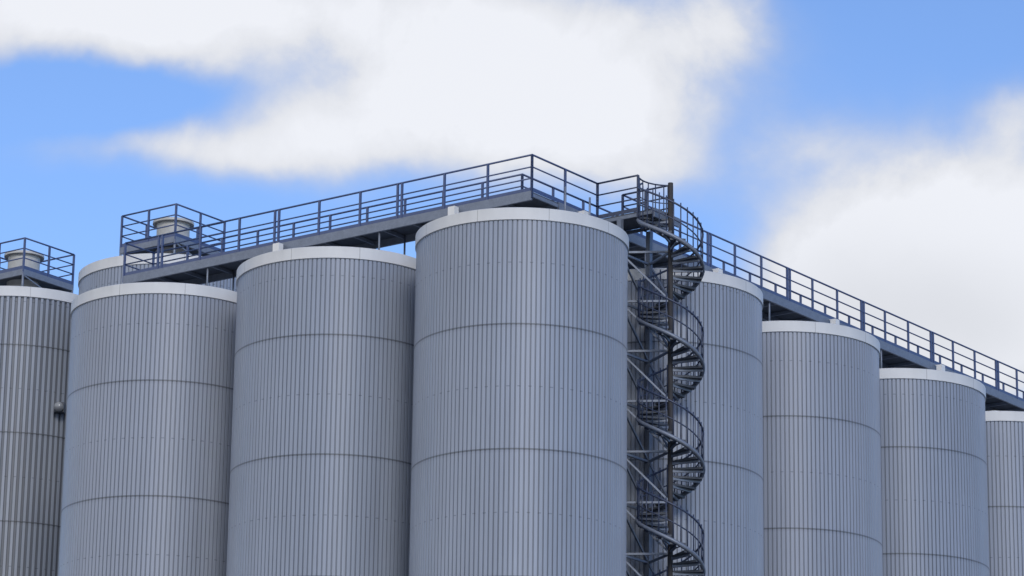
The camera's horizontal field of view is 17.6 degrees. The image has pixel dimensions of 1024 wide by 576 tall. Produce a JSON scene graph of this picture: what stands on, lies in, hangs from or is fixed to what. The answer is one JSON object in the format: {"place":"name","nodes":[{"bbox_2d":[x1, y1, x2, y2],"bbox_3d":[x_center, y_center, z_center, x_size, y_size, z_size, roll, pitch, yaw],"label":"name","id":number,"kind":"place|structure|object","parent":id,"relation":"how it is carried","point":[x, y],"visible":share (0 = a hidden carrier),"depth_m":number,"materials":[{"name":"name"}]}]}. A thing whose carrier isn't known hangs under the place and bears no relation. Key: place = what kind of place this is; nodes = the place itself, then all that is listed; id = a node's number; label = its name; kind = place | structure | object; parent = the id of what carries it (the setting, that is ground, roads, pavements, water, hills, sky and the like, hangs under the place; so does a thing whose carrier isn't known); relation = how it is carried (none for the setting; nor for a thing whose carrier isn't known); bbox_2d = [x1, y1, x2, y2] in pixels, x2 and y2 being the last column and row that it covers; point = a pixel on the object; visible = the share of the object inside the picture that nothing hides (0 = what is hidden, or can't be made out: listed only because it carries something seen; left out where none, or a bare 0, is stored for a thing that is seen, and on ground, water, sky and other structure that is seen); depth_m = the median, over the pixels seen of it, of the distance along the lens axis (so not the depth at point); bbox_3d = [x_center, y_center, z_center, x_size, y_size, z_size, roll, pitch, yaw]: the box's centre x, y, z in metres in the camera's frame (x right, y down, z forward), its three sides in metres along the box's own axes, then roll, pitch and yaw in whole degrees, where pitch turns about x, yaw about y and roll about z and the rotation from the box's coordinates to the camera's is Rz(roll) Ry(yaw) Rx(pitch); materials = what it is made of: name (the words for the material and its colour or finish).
{"place":"outdoors","nodes":[
{"label":"outdoors","id":0,"kind":"place"},
{"bbox_2d":[0,0,1023,397],"label":"sky","id":1,"kind":"structure","parent":0,"point":[872,151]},
{"label":"ground","id":2,"kind":"structure","parent":0,"visible":0},
{"bbox_2d":[0,286,77,575],"bbox_3d":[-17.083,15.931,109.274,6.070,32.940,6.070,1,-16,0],"label":"tank","id":3,"kind":"object","parent":2,"relation":"on","point":[35,329],"visible":0.59,"depth_m":109.71,"materials":[{"name":"grey metal"}]},
{"bbox_2d":[0,237,74,292],"bbox_3d":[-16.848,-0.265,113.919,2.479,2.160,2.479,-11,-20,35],"label":"platform","id":4,"kind":"structure","parent":3,"relation":"on","point":[23,269],"depth_m":113.49,"materials":[{"name":"blue paint"}]},
{"bbox_2d":[54,402,65,413],"bbox_3d":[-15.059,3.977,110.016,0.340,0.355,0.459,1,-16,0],"label":"flood light","id":5,"kind":"object","parent":3,"relation":"attached to","point":[59,407],"visible":1,"depth_m":109.83,"materials":[{"name":"metal"}]},
{"bbox_2d":[58,282,236,575],"bbox_3d":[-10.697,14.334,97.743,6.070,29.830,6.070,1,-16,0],"label":"silo","id":6,"kind":"object","parent":2,"relation":"on","point":[146,471],"visible":0.76,"depth_m":97.95,"materials":[{"name":"grey metal"}]},
{"bbox_2d":[78,253,236,294],"bbox_3d":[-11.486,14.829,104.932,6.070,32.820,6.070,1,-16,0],"label":"tank","id":7,"kind":"object","parent":2,"relation":"on","point":[101,273],"visible":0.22,"depth_m":106.78,"materials":[{"name":"grey metal"}]},
{"bbox_2d":[119,203,225,255],"bbox_3d":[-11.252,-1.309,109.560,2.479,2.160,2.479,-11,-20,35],"label":"railing","id":8,"kind":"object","parent":7,"relation":"on","point":[165,224],"depth_m":109.11,"materials":[{"name":"metal"}]},
{"bbox_2d":[226,246,415,575],"bbox_3d":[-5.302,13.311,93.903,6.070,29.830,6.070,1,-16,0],"label":"silo","id":9,"kind":"object","parent":2,"relation":"on","point":[321,454],"visible":0.87,"depth_m":94.04,"materials":[{"name":"grey metal"}]},
{"bbox_2d":[409,207,628,575],"bbox_3d":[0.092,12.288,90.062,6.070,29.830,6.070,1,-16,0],"label":"silo","id":10,"kind":"object","parent":2,"relation":"on","point":[519,446],"visible":1,"depth_m":90.25,"materials":[{"name":"grey metal"}]},
{"bbox_2d":[122,154,1023,411],"bbox_3d":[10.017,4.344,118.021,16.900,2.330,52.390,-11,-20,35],"label":"walkways","id":11,"kind":"structure","parent":10,"relation":"on","point":[404,227],"depth_m":100.66,"materials":[{"name":"blue paint"}]},
{"bbox_2d":[598,174,705,575],"bbox_3d":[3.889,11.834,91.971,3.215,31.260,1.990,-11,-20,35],"label":"spiral stair","id":12,"kind":"object","parent":2,"relation":"on","point":[659,222],"visible":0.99,"depth_m":94.28,"materials":[{"name":"metal"}]},
{"bbox_2d":[626,268,763,575],"bbox_3d":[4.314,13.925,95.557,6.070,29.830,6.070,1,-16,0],"label":"silo","id":13,"kind":"object","parent":2,"relation":"on","point":[722,502],"visible":0.45,"depth_m":95.90,"materials":[{"name":"grey metal"}]},
{"bbox_2d":[762,321,882,575],"bbox_3d":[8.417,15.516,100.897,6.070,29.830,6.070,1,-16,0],"label":"silo","id":14,"kind":"object","parent":2,"relation":"on","point":[822,498],"visible":0.62,"depth_m":101.21,"materials":[{"name":"grey metal"}]},
{"bbox_2d":[879,368,989,575],"bbox_3d":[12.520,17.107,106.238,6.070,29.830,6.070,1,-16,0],"label":"silo","id":15,"kind":"object","parent":2,"relation":"on","point":[934,476],"visible":0.69,"depth_m":106.69,"materials":[{"name":"grey metal"}]},
{"bbox_2d":[985,410,1023,575],"bbox_3d":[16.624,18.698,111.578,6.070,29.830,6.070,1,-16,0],"label":"silo","id":16,"kind":"object","parent":2,"relation":"on","point":[1005,456],"visible":0.37,"depth_m":111.88,"materials":[{"name":"grey metal"}]}
]}

